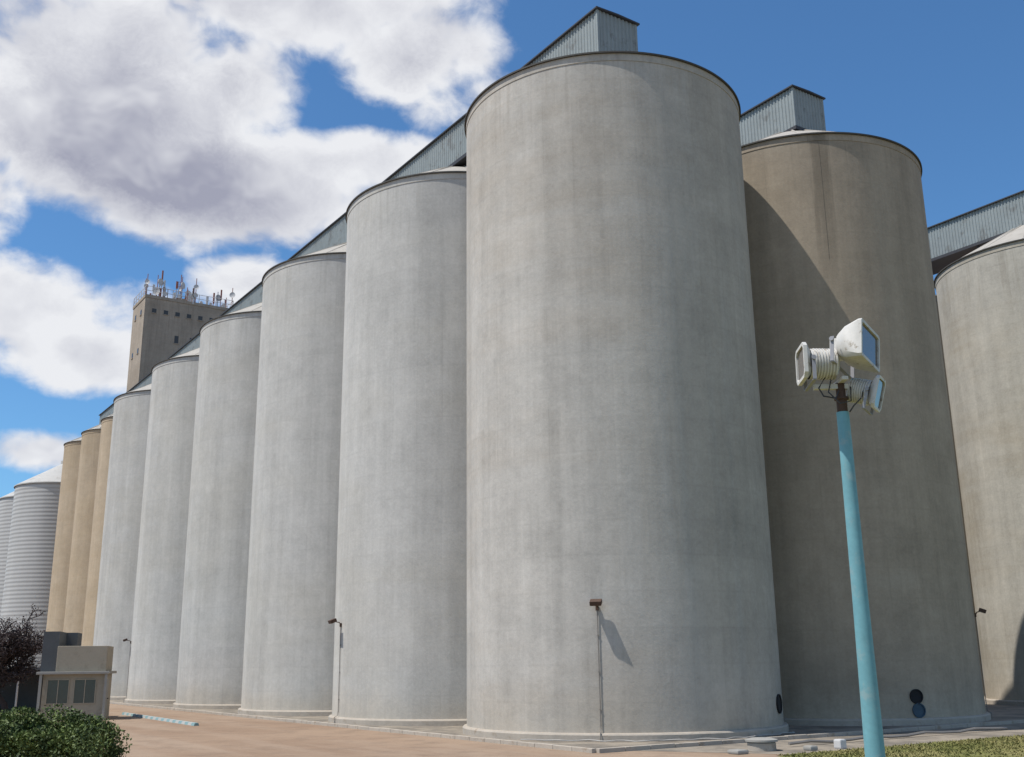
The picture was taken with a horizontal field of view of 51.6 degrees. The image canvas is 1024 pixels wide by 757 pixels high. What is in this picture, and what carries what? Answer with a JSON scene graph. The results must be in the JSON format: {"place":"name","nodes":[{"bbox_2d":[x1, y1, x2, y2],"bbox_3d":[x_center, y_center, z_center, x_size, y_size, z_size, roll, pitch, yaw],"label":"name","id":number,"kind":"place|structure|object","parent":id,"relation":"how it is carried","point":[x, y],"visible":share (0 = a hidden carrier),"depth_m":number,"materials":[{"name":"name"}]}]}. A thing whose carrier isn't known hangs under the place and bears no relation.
{"place":"outdoors","nodes":[
{"label":"outdoors","id":0,"kind":"place"},
{"bbox_2d":[0,667,43,710],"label":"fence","id":1,"kind":"object","parent":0,"point":[16,695],"visible":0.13,"depth_m":67.74,"materials":[{"name":"black metal"}]},
{"bbox_2d":[36,631,116,720],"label":"guard house","id":2,"kind":"structure","parent":0,"point":[75,673],"depth_m":54.77,"materials":[{"name":"beige concrete"}]},
{"bbox_2d":[45,679,69,704],"bbox_3d":[-23.326,16.076,54.304,1.080,1.230,0.070,3,-15,-14],"label":"window","id":3,"kind":"structure","parent":2,"relation":"in","point":[57,691],"depth_m":54.30,"materials":[{"name":"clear glass"}]},
{"bbox_2d":[72,679,96,703],"bbox_3d":[-22.064,16.142,54.607,1.080,1.230,0.070,3,-15,-14],"label":"window","id":4,"kind":"structure","parent":2,"relation":"in","point":[84,690],"depth_m":54.60,"materials":[{"name":"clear glass"}]},
{"bbox_2d":[104,679,108,717],"bbox_3d":[-21.390,16.899,55.818,0.100,2.000,0.900,3,-15,-14],"label":"door","id":5,"kind":"structure","parent":2,"relation":"in","point":[107,679],"depth_m":55.88,"materials":[{"name":"metal"}]},
{"bbox_2d":[0,704,790,756],"bbox_3d":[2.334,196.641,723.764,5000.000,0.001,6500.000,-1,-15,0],"label":"ground","id":6,"kind":"structure","parent":0,"point":[212,735],"depth_m":36.83,"materials":[{"name":"beige concrete"}]},
{"bbox_2d":[0,604,47,712],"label":"bare tree","id":7,"kind":"object","parent":6,"relation":"on","point":[15,644],"visible":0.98,"depth_m":58.69,"materials":[{"name":"brown plant"}]},
{"bbox_2d":[0,703,131,756],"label":"shrub","id":8,"kind":"object","parent":6,"relation":"on","point":[34,733],"visible":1,"depth_m":24.66,"materials":[{"name":"green plant"}]},
{"bbox_2d":[122,712,198,725],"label":"striped kerb","id":9,"kind":"structure","parent":6,"relation":"on","point":[163,719],"depth_m":52.71,"materials":[{"name":"paint"}]},
{"bbox_2d":[126,270,234,391],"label":"elevator tower","id":10,"kind":"structure","parent":6,"relation":"on","point":[164,327],"depth_m":124.58,"materials":[{"name":"concrete"}]},
{"bbox_2d":[173,336,178,343],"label":"window","id":11,"kind":"structure","parent":10,"relation":"in","point":[176,337],"depth_m":124.39,"materials":[{"name":"black glass"}]},
{"bbox_2d":[110,702,1023,752],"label":"kerb","id":12,"kind":"structure","parent":6,"relation":"on","point":[627,748],"depth_m":37.42,"materials":[{"name":"concrete"}]},
{"bbox_2d":[110,700,1023,748],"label":"apron","id":13,"kind":"object","parent":6,"relation":"on","point":[1004,712],"visible":0.12,"depth_m":41.54,"materials":[{"name":"concrete"}]},
{"bbox_2d":[0,492,13,616],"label":"steel silo","id":14,"kind":"object","parent":13,"relation":"on","point":[6,504],"visible":0.07,"depth_m":127.41,"materials":[{"name":"paint"}]},
{"bbox_2d":[0,461,62,667],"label":"steel silo","id":15,"kind":"object","parent":13,"relation":"on","point":[28,572],"visible":0.27,"depth_m":117.19,"materials":[{"name":"paint"}]},
{"bbox_2d":[46,437,81,631],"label":"concrete silo","id":16,"kind":"object","parent":13,"relation":"on","point":[62,546],"visible":0.25,"depth_m":111.39,"materials":[{"name":"paint"}]},
{"bbox_2d":[63,424,100,643],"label":"concrete silo","id":17,"kind":"object","parent":13,"relation":"on","point":[81,544],"visible":0.3,"depth_m":105.13,"materials":[{"name":"paint"}]},
{"bbox_2d":[81,414,112,645],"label":"concrete silo","id":18,"kind":"object","parent":13,"relation":"on","point":[96,538],"visible":0.12,"depth_m":99.05,"materials":[{"name":"paint"}]},
{"bbox_2d":[93,383,151,699],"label":"concrete silo","id":19,"kind":"object","parent":13,"relation":"on","point":[118,564],"visible":0.28,"depth_m":88.82,"materials":[{"name":"paint"}]},
{"bbox_2d":[124,347,199,703],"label":"concrete silo","id":20,"kind":"object","parent":13,"relation":"on","point":[154,650],"visible":0.37,"depth_m":78.50,"materials":[{"name":"paint"}]},
{"bbox_2d":[123,638,130,702],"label":"wall light","id":21,"kind":"object","parent":20,"relation":"attached to","point":[126,639],"visible":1,"depth_m":78.68,"materials":[{"name":"metal"}]},
{"bbox_2d":[173,302,261,708],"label":"concrete silo","id":22,"kind":"object","parent":13,"relation":"on","point":[211,652],"visible":0.35,"depth_m":68.52,"materials":[{"name":"paint"}]},
{"bbox_2d":[238,242,346,715],"bbox_3d":[-9.470,5.321,64.067,12.320,28.241,12.320,9,-18,-32],"label":"concrete silo","id":23,"kind":"object","parent":13,"relation":"on","point":[288,660],"visible":0.4,"depth_m":58.54,"materials":[{"name":"paint"}]},
{"bbox_2d":[328,165,466,725],"bbox_3d":[-2.681,2.582,54.146,12.320,28.241,12.320,9,-18,-32],"label":"concrete silo","id":24,"kind":"object","parent":13,"relation":"on","point":[401,599],"visible":0.56,"depth_m":48.55,"materials":[{"name":"paint"}]},
{"bbox_2d":[328,618,341,722],"bbox_3d":[-8.124,13.294,48.227,0.596,4.610,0.400,7,-17,-27],"label":"wall light","id":25,"kind":"object","parent":24,"relation":"attached to","point":[334,620],"visible":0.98,"depth_m":48.51,"materials":[{"name":"metal"}]},
{"bbox_2d":[463,51,788,741],"bbox_3d":[4.108,-0.157,44.225,12.320,28.241,12.320,9,-18,-32],"label":"concrete silo","id":26,"kind":"object","parent":13,"relation":"on","point":[615,458],"visible":0.99,"depth_m":38.69,"materials":[{"name":"paint"}]},
{"bbox_2d":[99,6,639,423],"bbox_3d":[-20.753,-4.087,84.036,2.480,3.930,92.700,9,-18,-32],"label":"conveyor gallery","id":27,"kind":"object","parent":26,"relation":"on","point":[595,28],"visible":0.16,"depth_m":56.21,"materials":[{"name":"metal"}]},
{"bbox_2d":[589,599,601,739],"bbox_3d":[2.875,9.695,35.284,0.400,4.610,0.456,-4,-15,12],"label":"wall light","id":28,"kind":"object","parent":26,"relation":"attached to","point":[596,603],"visible":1,"depth_m":35.64,"materials":[{"name":"metal"}]},
{"bbox_2d":[520,731,794,741],"bbox_3d":[5.389,12.069,35.562,9.937,0.065,2.389,2,-15,-12],"label":"pipe","id":29,"kind":"object","parent":13,"relation":"on","point":[657,740],"visible":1,"depth_m":34.79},
{"bbox_2d":[741,129,990,725],"bbox_3d":[14.462,1.476,50.776,12.320,28.241,12.320,9,-18,-32],"label":"concrete silo","id":30,"kind":"object","parent":13,"relation":"on","point":[838,238],"visible":0.66,"depth_m":44.87,"materials":[{"name":"paint"}]},
{"bbox_2d":[974,608,992,718],"bbox_3d":[20.350,12.187,45.356,0.496,4.610,0.400,-7,-16,22],"label":"wall light","id":31,"kind":"object","parent":30,"relation":"attached to","point":[981,610],"visible":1,"depth_m":45.65,"materials":[{"name":"metal"}]},
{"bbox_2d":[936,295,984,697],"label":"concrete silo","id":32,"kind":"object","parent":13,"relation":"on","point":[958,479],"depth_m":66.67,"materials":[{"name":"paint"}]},
{"bbox_2d":[927,190,1023,274],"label":"conveyor gallery","id":33,"kind":"object","parent":32,"relation":"on","point":[953,239],"visible":0.27,"depth_m":68.32,"materials":[{"name":"metal"}]},
{"bbox_2d":[934,225,1023,705],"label":"concrete silo","id":34,"kind":"object","parent":13,"relation":"on","point":[980,294],"visible":0.97,"depth_m":60.24,"materials":[{"name":"paint"}]},
{"bbox_2d":[727,749,748,754],"bbox_3d":[6.508,10.749,30.471,0.450,0.120,0.450,9,-18,-32],"label":"concrete block","id":35,"kind":"object","parent":6,"relation":"on","point":[737,751],"depth_m":30.33,"materials":[{"name":"white concrete"}]},
{"bbox_2d":[0,0,1023,497],"label":"sky","id":36,"kind":"structure","parent":0,"point":[210,142],"materials":[{"name":"blue"}]},
{"bbox_2d":[637,723,1023,753],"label":"path","id":37,"kind":"structure","parent":0,"point":[783,747],"depth_m":34.55,"materials":[{"name":"concrete"}]},
{"bbox_2d":[745,737,777,751],"bbox_3d":[7.441,10.896,31.546,0.960,0.370,0.960,-1,-15,0],"label":"manhole","id":38,"kind":"object","parent":37,"relation":"on","point":[762,744],"visible":0.98,"depth_m":31.21,"materials":[{"name":"concrete"}]},
{"bbox_2d":[803,745,817,750],"bbox_3d":[8.834,10.938,31.318,0.320,0.140,0.320,9,-18,-32],"label":"concrete block","id":39,"kind":"object","parent":37,"relation":"on","point":[810,747],"depth_m":31.22,"materials":[{"name":"grey concrete"}]},
{"bbox_2d":[834,739,846,748],"bbox_3d":[9.861,10.983,31.803,0.280,0.280,0.280,9,-18,-32],"label":"concrete block","id":40,"kind":"object","parent":37,"relation":"on","point":[839,743],"depth_m":31.70,"materials":[{"name":"white concrete"}]},
{"bbox_2d":[788,727,1007,744],"bbox_3d":[13.389,12.057,35.820,11.721,0.162,0.100,9,-18,-33],"label":"ground pipe","id":41,"kind":"object","parent":37,"relation":"on","point":[901,735],"visible":0.86,"depth_m":35.90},
{"bbox_2d":[777,734,1023,756],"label":"lawn","id":42,"kind":"structure","parent":0,"point":[996,755],"depth_m":29.84,"materials":[{"name":"green plant"}]},
{"bbox_2d":[795,318,885,756],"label":"floodlight mast","id":43,"kind":"object","parent":42,"relation":"on","point":[855,344],"visible":1,"depth_m":10.08,"materials":[{"name":"teal metal"}]},
{"bbox_3d":[7.672,4.215,60.697,12.320,28.241,12.320,9,-18,-32],"label":"concrete silo","id":44,"kind":"object","parent":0,"visible":0},
{"bbox_2d":[739,84,825,145],"bbox_3d":[8.102,-9.918,63.551,2.480,3.930,25.500,9,-18,-32],"label":"conveyor gallery","id":45,"kind":"object","parent":44,"relation":"on","point":[792,107],"visible":0.12,"depth_m":53.93,"materials":[{"name":"metal"}]}
]}

